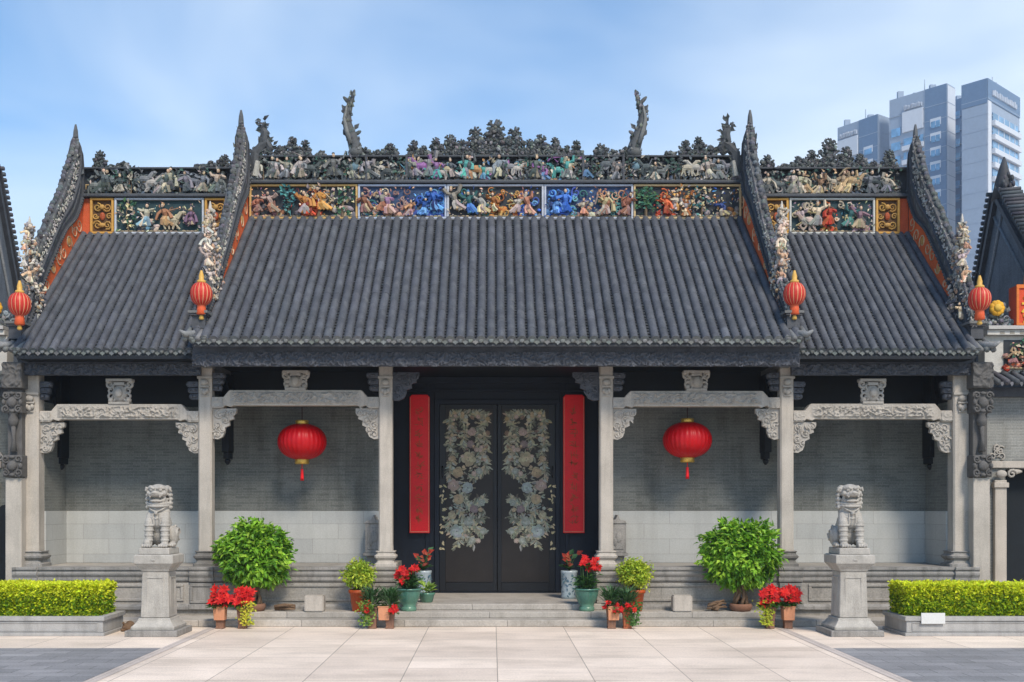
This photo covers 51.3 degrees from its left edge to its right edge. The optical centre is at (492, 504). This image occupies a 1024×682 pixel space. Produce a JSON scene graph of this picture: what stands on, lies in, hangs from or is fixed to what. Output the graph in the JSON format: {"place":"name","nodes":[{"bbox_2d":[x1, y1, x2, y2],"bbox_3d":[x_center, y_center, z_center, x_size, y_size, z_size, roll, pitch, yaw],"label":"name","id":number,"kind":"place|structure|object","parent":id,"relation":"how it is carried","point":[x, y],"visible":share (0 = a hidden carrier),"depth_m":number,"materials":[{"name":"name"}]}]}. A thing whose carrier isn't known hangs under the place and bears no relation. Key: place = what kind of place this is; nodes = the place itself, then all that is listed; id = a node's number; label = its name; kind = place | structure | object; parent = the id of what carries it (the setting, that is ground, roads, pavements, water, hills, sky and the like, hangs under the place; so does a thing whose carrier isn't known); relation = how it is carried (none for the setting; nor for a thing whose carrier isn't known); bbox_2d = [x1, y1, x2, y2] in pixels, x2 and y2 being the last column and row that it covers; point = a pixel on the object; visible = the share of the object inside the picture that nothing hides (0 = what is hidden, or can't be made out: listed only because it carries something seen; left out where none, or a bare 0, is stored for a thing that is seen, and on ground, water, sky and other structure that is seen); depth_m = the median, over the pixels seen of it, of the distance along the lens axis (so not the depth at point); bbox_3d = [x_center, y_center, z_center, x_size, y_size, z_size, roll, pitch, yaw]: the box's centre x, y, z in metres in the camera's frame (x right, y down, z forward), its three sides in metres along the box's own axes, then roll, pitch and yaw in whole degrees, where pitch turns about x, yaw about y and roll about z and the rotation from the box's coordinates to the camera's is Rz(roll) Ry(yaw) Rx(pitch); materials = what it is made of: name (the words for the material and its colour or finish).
{"place":"outdoors","nodes":[
{"label":"outdoors","id":0,"kind":"place"},
{"bbox_2d":[0,166,22,386],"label":"neighbouring hall","id":1,"kind":"structure","parent":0,"point":[10,273],"depth_m":24.92,"materials":[{"name":"grey tile"}]},
{"bbox_2d":[0,648,159,681],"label":"grey paving","id":2,"kind":"structure","parent":0,"point":[50,664],"depth_m":15.20,"materials":[{"name":"stone"}]},
{"bbox_2d":[0,625,1023,681],"bbox_3d":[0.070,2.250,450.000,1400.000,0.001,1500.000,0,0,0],"label":"plaza pavement","id":3,"kind":"structure","parent":0,"point":[500,654],"depth_m":16.14,"materials":[{"name":"beige stone"}]},
{"bbox_2d":[0,302,12,580],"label":"gate wall","id":4,"kind":"structure","parent":3,"relation":"on","point":[4,335],"depth_m":21.60,"materials":[{"name":"grey stone"}]},
{"bbox_2d":[0,610,124,635],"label":"stone planter","id":5,"kind":"object","parent":3,"relation":"on","point":[106,624],"visible":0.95,"depth_m":18.29,"materials":[{"name":"stone"}]},
{"bbox_2d":[0,578,117,615],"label":"hedge","id":6,"kind":"object","parent":5,"relation":"in","point":[77,597],"visible":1,"depth_m":18.42,"materials":[{"name":"green plant"}]},
{"bbox_2d":[120,621,134,631],"bbox_3d":[-6.455,2.160,18.986,0.293,0.198,0.226,0,0,0],"label":"weathered rock","id":7,"kind":"object","parent":3,"relation":"on","point":[127,625],"visible":0.58,"depth_m":18.92,"materials":[{"name":"brown stone"}]},
{"bbox_2d":[84,627,214,681],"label":"paving border","id":8,"kind":"object","parent":3,"relation":"on","point":[129,664],"depth_m":15.69,"materials":[{"name":"grey stone"}]},
{"bbox_2d":[125,553,191,636],"bbox_3d":[-5.810,1.552,18.600,0.900,1.395,0.900,0,0,0],"label":"lion pedestal","id":9,"kind":"object","parent":3,"relation":"on","point":[160,617],"visible":0.98,"depth_m":18.36,"materials":[{"name":"stone"}]},
{"bbox_2d":[138,484,180,554],"bbox_3d":[-5.810,0.247,18.695,0.585,1.216,0.805,0,0,0],"label":"stone lion","id":10,"kind":"object","parent":9,"relation":"on","point":[162,533],"visible":1,"depth_m":18.44},
{"bbox_2d":[207,583,234,628],"bbox_3d":[-4.945,1.834,19.391,0.519,0.832,0.497,0,0,-31],"label":"flower pot","id":11,"kind":"object","parent":3,"relation":"on","point":[219,602],"visible":1,"depth_m":19.30,"materials":[{"name":"brown ceramic"}]},
{"bbox_2d":[227,586,256,628],"bbox_3d":[-4.549,1.851,19.392,0.584,0.798,0.472,0,0,0],"label":"flower pot","id":12,"kind":"object","parent":3,"relation":"on","point":[243,601],"visible":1,"depth_m":19.31,"materials":[{"name":"brown ceramic"}]},
{"bbox_2d":[354,583,386,628],"bbox_3d":[-2.168,1.827,19.429,0.664,0.847,0.608,0,0,0],"label":"flower pot","id":13,"kind":"object","parent":3,"relation":"on","point":[369,609],"visible":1,"depth_m":19.31,"materials":[{"name":"brown ceramic"}]},
{"bbox_2d":[375,583,403,628],"bbox_3d":[-1.897,1.834,19.418,0.694,0.832,0.646,0,0,0],"label":"flower pot","id":14,"kind":"object","parent":3,"relation":"on","point":[386,612],"visible":1,"depth_m":19.30,"materials":[{"name":"brown ceramic"}]},
{"bbox_2d":[0,89,1000,626],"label":"ancestral hall","id":15,"kind":"structure","parent":3,"relation":"on","point":[496,295],"depth_m":21.98,"materials":[{"name":"tile"}]},
{"bbox_2d":[8,277,30,329],"bbox_3d":[-8.829,-3.770,19.933,0.422,1.010,0.422,0,0,45],"label":"lantern","id":16,"kind":"object","parent":15,"relation":"hanging from","point":[19,303],"visible":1,"depth_m":19.82,"materials":[{"name":"red fabric"}]},
{"bbox_2d":[190,267,212,319],"bbox_3d":[-5.434,-3.961,19.933,0.422,1.010,0.422,0,0,45],"label":"lantern","id":17,"kind":"object","parent":15,"relation":"hanging from","point":[201,294],"visible":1,"depth_m":19.81,"materials":[{"name":"red fabric"}]},
{"bbox_2d":[210,516,298,611],"bbox_3d":[-4.486,1.104,20.151,1.702,1.803,1.148,0,0,0],"label":"potted shrub","id":18,"kind":"object","parent":15,"relation":"on","point":[255,554],"visible":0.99,"depth_m":19.93,"materials":[{"name":"green plant"}]},
{"bbox_2d":[274,603,295,609],"bbox_3d":[-3.911,1.923,20.119,0.411,0.138,0.151,0,0,0],"label":"driftwood","id":19,"kind":"object","parent":15,"relation":"on","point":[285,606],"visible":1,"depth_m":20.08,"materials":[{"name":"brown wood"}]},
{"bbox_2d":[277,406,326,480],"bbox_3d":[-3.818,-1.587,21.400,0.975,2.200,0.980,0,0,0],"label":"lantern","id":20,"kind":"object","parent":15,"relation":"hanging from","point":[302,441],"visible":1,"depth_m":21.07,"materials":[{"name":"red fabric"}]},
{"bbox_2d":[304,595,324,611],"bbox_3d":[-3.344,1.853,20.110,0.361,0.305,0.260,0,0,0],"label":"stone block","id":21,"kind":"object","parent":15,"relation":"on","point":[314,603],"depth_m":19.98,"materials":[{"name":"stone"}]},
{"bbox_2d":[338,556,376,611],"bbox_3d":[-2.534,1.483,20.150,0.752,1.045,0.731,0,0,0],"label":"potted topiary","id":22,"kind":"object","parent":15,"relation":"on","point":[356,573],"visible":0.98,"depth_m":19.98,"materials":[{"name":"plant"}]},
{"bbox_2d":[393,564,424,611],"bbox_3d":[-1.576,1.550,20.170,0.587,0.911,0.570,0,0,29],"label":"flower pot","id":23,"kind":"object","parent":15,"relation":"on","point":[410,595],"visible":0.98,"depth_m":20.05,"materials":[{"name":"green ceramic"}]},
{"bbox_2d":[410,395,429,532],"bbox_3d":[-1.558,-0.877,22.852,0.429,2.960,0.096,0,0,0],"label":"couplet board","id":24,"kind":"object","parent":15,"relation":"attached to","point":[419,463],"visible":1,"depth_m":22.81,"materials":[{"name":"red paint"}]},
{"bbox_2d":[413,547,433,598],"bbox_3d":[-1.388,1.373,21.515,0.448,1.034,0.506,0,0,0],"label":"porcelain jar","id":25,"kind":"object","parent":15,"relation":"on","point":[426,574],"visible":0.56,"depth_m":21.48,"materials":[{"name":"ceramic"}]},
{"bbox_2d":[418,580,437,602],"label":"flower pot","id":26,"kind":"object","parent":15,"relation":"on","point":[427,597],"visible":0.85,"depth_m":20.62,"materials":[{"name":"green ceramic"}]},
{"bbox_2d":[439,404,496,590],"bbox_3d":[-0.532,-0.148,22.898,1.263,4.016,0.144,0,0,0],"label":"door","id":27,"kind":"structure","parent":15,"relation":"in","point":[468,432],"depth_m":22.90,"materials":[{"name":"grey paint"}]},
{"bbox_2d":[498,404,555,590],"bbox_3d":[0.743,-0.148,22.898,1.263,4.016,0.144,0,0,0],"label":"door","id":28,"kind":"structure","parent":15,"relation":"in","point":[526,432],"depth_m":22.90,"materials":[{"name":"grey paint"}]},
{"bbox_2d":[559,549,582,598],"bbox_3d":[1.548,1.392,21.542,0.446,0.997,0.428,0,0,36],"label":"porcelain jar","id":29,"kind":"object","parent":15,"relation":"on","point":[567,581],"visible":0.85,"depth_m":21.43,"materials":[{"name":"ceramic"}]},
{"bbox_2d":[563,395,584,532],"bbox_3d":[1.745,-0.877,22.852,0.457,2.960,0.096,0,0,0],"label":"couplet board","id":30,"kind":"object","parent":15,"relation":"attached to","point":[573,463],"visible":1,"depth_m":22.81,"materials":[{"name":"red paint"}]},
{"bbox_2d":[572,554,602,611],"bbox_3d":[1.783,1.465,20.188,0.615,1.080,0.546,0,0,0],"label":"flower pot","id":31,"kind":"object","parent":15,"relation":"on","point":[586,593],"visible":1,"depth_m":20.08,"materials":[{"name":"green ceramic"}]},
{"bbox_2d":[613,556,656,610],"bbox_3d":[2.691,1.484,20.110,0.840,1.041,0.779,0,0,0],"label":"potted topiary","id":32,"kind":"object","parent":15,"relation":"on","point":[629,569],"visible":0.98,"depth_m":19.99,"materials":[{"name":"plant"}]},
{"bbox_2d":[671,595,691,611],"bbox_3d":[3.569,1.853,20.110,0.361,0.305,0.260,0,0,0],"label":"stone block","id":33,"kind":"object","parent":15,"relation":"on","point":[681,603],"depth_m":19.98,"materials":[{"name":"stone"}]},
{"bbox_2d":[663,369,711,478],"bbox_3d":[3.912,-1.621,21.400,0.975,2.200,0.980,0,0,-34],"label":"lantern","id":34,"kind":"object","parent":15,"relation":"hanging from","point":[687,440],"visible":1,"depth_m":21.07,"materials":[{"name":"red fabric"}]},
{"bbox_2d":[706,599,726,610],"bbox_3d":[4.233,1.889,20.118,0.398,0.212,0.145,0,0,0],"label":"driftwood","id":35,"kind":"object","parent":15,"relation":"on","point":[715,605],"visible":1,"depth_m":20.09,"materials":[{"name":"brown wood"}]},
{"bbox_2d":[693,516,788,611],"bbox_3d":[4.661,1.104,20.199,1.784,1.802,1.217,0,0,0],"label":"potted shrub","id":36,"kind":"object","parent":15,"relation":"on","point":[737,558],"visible":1,"depth_m":19.95,"materials":[{"name":"green plant"}]},
{"bbox_2d":[783,267,805,319],"bbox_3d":[5.641,-3.961,19.933,0.422,1.010,0.422,0,0,45],"label":"lantern","id":37,"kind":"object","parent":15,"relation":"hanging from","point":[794,293],"visible":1,"depth_m":19.81,"materials":[{"name":"red fabric"}]},
{"bbox_2d":[968,272,991,324],"bbox_3d":[9.100,-3.866,19.933,0.422,1.010,0.422,0,0,-45],"label":"lantern","id":38,"kind":"object","parent":15,"relation":"hanging from","point":[979,299],"visible":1,"depth_m":19.82,"materials":[{"name":"red fabric"}]},
{"bbox_2d":[598,583,624,628],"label":"flower pot","id":39,"kind":"object","parent":3,"relation":"on","point":[614,610],"visible":1,"depth_m":19.30,"materials":[{"name":"brown ceramic"}]},
{"bbox_2d":[614,583,642,628],"bbox_3d":[2.432,1.819,19.383,0.628,0.862,0.585,0,0,0],"label":"flower pot","id":40,"kind":"object","parent":3,"relation":"on","point":[628,615],"visible":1,"depth_m":19.30,"materials":[{"name":"ceramic"}]},
{"bbox_2d":[752,583,784,628],"bbox_3d":[5.013,1.836,19.400,0.641,0.828,0.476,0,0,0],"label":"flower pot","id":41,"kind":"object","parent":3,"relation":"on","point":[767,604],"visible":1,"depth_m":19.30,"materials":[{"name":"brown ceramic"}]},
{"bbox_2d":[777,583,802,628],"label":"flower pot","id":42,"kind":"object","parent":3,"relation":"on","point":[790,594],"visible":0.98,"depth_m":19.32,"materials":[{"name":"brown ceramic"}]},
{"bbox_2d":[775,627,911,681],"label":"paving border","id":43,"kind":"object","parent":3,"relation":"on","point":[866,664],"depth_m":15.69,"materials":[{"name":"grey stone"}]},
{"bbox_2d":[816,553,883,636],"bbox_3d":[6.220,1.552,18.600,0.900,1.395,0.900,0,0,0],"label":"lion pedestal","id":44,"kind":"object","parent":3,"relation":"on","point":[848,617],"visible":0.98,"depth_m":18.36,"materials":[{"name":"stone"}]},
{"bbox_2d":[827,484,869,554],"bbox_3d":[6.220,0.247,18.695,0.585,1.216,0.805,0,0,0],"label":"stone lion","id":45,"kind":"object","parent":44,"relation":"on","point":[845,532],"visible":1,"depth_m":18.44},
{"bbox_2d":[882,610,1023,635],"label":"stone planter","id":46,"kind":"object","parent":3,"relation":"on","point":[900,624],"visible":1,"depth_m":18.29,"materials":[{"name":"stone"}]},
{"bbox_2d":[921,613,944,623],"bbox_3d":[7.542,1.943,18.292,0.408,0.185,0.106,0,0,0],"label":"notice card","id":47,"kind":"object","parent":46,"relation":"on","point":[932,618],"visible":1,"depth_m":18.24,"materials":[{"name":"white paper"}]},
{"bbox_2d":[887,579,1023,615],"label":"hedge","id":48,"kind":"object","parent":46,"relation":"in","point":[949,597],"visible":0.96,"depth_m":18.42,"materials":[{"name":"green plant"}]},
{"bbox_2d":[978,283,1023,581],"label":"gate wall","id":49,"kind":"structure","parent":3,"relation":"on","point":[1005,433],"depth_m":21.60,"materials":[{"name":"grey stone"}]},
{"bbox_2d":[1005,470,1023,581],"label":"doorway","id":50,"kind":"structure","parent":49,"relation":"in","point":[1015,492],"depth_m":21.95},
{"bbox_2d":[0,0,1023,272],"label":"sky","id":51,"kind":"structure","parent":0,"point":[143,83],"materials":[{"name":"blue"}]},
{"bbox_2d":[837,109,888,164],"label":"tower","id":52,"kind":"structure","parent":0,"point":[868,137],"depth_m":191.68,"materials":[{"name":"blue glass"}]},
{"bbox_2d":[863,145,872,155],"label":"window","id":53,"kind":"structure","parent":52,"relation":"in","point":[867,150],"depth_m":191.54,"materials":[{"name":"blue glass"}]},
{"bbox_2d":[889,79,955,233],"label":"tower","id":54,"kind":"structure","parent":0,"point":[930,112],"depth_m":181.66,"materials":[{"name":"blue glass"}]},
{"bbox_2d":[891,127,900,137],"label":"window","id":55,"kind":"structure","parent":54,"relation":"in","point":[896,132],"depth_m":186.60,"materials":[{"name":"blue glass"}]},
{"bbox_2d":[891,142,900,150],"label":"window","id":56,"kind":"structure","parent":54,"relation":"in","point":[896,146],"depth_m":186.51,"materials":[{"name":"blue glass"}]},
{"bbox_2d":[895,156,900,163],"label":"window","id":57,"kind":"structure","parent":54,"relation":"in","point":[898,158],"depth_m":186.24,"materials":[{"name":"blue glass"}]},
{"bbox_2d":[904,134,922,145],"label":"window","id":58,"kind":"structure","parent":54,"relation":"in","point":[907,141],"depth_m":184.79,"materials":[{"name":"blue glass"}]},
{"bbox_2d":[930,116,940,127],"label":"window","id":59,"kind":"structure","parent":54,"relation":"in","point":[935,121],"depth_m":181.34,"materials":[{"name":"blue glass"}]},
{"bbox_2d":[930,131,940,142],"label":"window","id":60,"kind":"structure","parent":54,"relation":"in","point":[936,136],"depth_m":181.34,"materials":[{"name":"blue glass"}]},
{"bbox_2d":[930,145,940,156],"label":"window","id":61,"kind":"structure","parent":54,"relation":"in","point":[936,150],"depth_m":181.34,"materials":[{"name":"blue glass"}]},
{"bbox_2d":[930,160,940,171],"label":"window","id":62,"kind":"structure","parent":54,"relation":"in","point":[934,165],"depth_m":181.34,"materials":[{"name":"blue glass"}]},
{"bbox_2d":[930,174,940,184],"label":"window","id":63,"kind":"structure","parent":54,"relation":"in","point":[936,179],"depth_m":181.17,"materials":[{"name":"blue glass"}]},
{"bbox_2d":[935,189,940,198],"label":"window","id":64,"kind":"structure","parent":54,"relation":"in","point":[938,191],"depth_m":180.88,"materials":[{"name":"blue glass"}]},
{"bbox_2d":[834,648,1023,681],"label":"grey paving","id":65,"kind":"structure","parent":0,"point":[959,664],"depth_m":15.20,"materials":[{"name":"stone"}]},
{"bbox_2d":[955,95,961,234],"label":"tower","id":66,"kind":"structure","parent":0,"point":[958,161],"depth_m":188.20,"materials":[{"name":"grey glass"}]},
{"bbox_2d":[955,111,959,118],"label":"window","id":67,"kind":"structure","parent":66,"relation":"in","point":[957,113],"depth_m":188.20,"materials":[{"name":"blue glass"}]},
{"bbox_2d":[955,125,959,132],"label":"window","id":68,"kind":"structure","parent":66,"relation":"in","point":[957,127],"depth_m":188.20,"materials":[{"name":"blue glass"}]},
{"bbox_2d":[955,139,959,146],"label":"window","id":69,"kind":"structure","parent":66,"relation":"in","point":[957,141],"depth_m":188.20,"materials":[{"name":"blue glass"}]},
{"bbox_2d":[955,152,959,160],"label":"window","id":70,"kind":"structure","parent":66,"relation":"in","point":[957,155],"depth_m":188.20,"materials":[{"name":"blue glass"}]},
{"bbox_2d":[955,166,959,174],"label":"window","id":71,"kind":"structure","parent":66,"relation":"in","point":[957,169],"depth_m":188.20,"materials":[{"name":"blue glass"}]},
{"bbox_2d":[955,180,959,188],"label":"window","id":72,"kind":"structure","parent":66,"relation":"in","point":[957,183],"depth_m":188.20,"materials":[{"name":"blue glass"}]},
{"bbox_2d":[955,194,959,201],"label":"window","id":73,"kind":"structure","parent":66,"relation":"in","point":[957,197],"depth_m":188.20,"materials":[{"name":"blue glass"}]},
{"bbox_2d":[955,208,959,215],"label":"window","id":74,"kind":"structure","parent":66,"relation":"in","point":[957,210],"depth_m":188.20,"materials":[{"name":"blue glass"}]},
{"bbox_2d":[961,77,1021,276],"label":"tower","id":75,"kind":"structure","parent":0,"point":[991,135],"depth_m":171.77,"materials":[{"name":"blue glass"}]},
{"bbox_2d":[992,112,1017,131],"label":"window","id":76,"kind":"structure","parent":75,"relation":"in","point":[995,116],"depth_m":173.72,"materials":[{"name":"blue glass"}]},
{"bbox_2d":[992,126,1017,145],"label":"window","id":77,"kind":"structure","parent":75,"relation":"in","point":[994,130],"depth_m":173.72,"materials":[{"name":"blue glass"}]},
{"bbox_2d":[992,140,1017,158],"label":"window","id":78,"kind":"structure","parent":75,"relation":"in","point":[995,145],"depth_m":173.72,"materials":[{"name":"blue glass"}]},
{"bbox_2d":[992,154,1017,172],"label":"window","id":79,"kind":"structure","parent":75,"relation":"in","point":[994,158],"depth_m":173.21,"materials":[{"name":"blue glass"}]},
{"bbox_2d":[992,169,1017,185],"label":"window","id":80,"kind":"structure","parent":75,"relation":"in","point":[994,172],"depth_m":171.69,"materials":[{"name":"blue glass"}]},
{"bbox_2d":[971,157,1023,386],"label":"neighbouring hall","id":81,"kind":"structure","parent":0,"point":[999,264],"depth_m":24.10,"materials":[{"name":"grey tile"}]}
]}

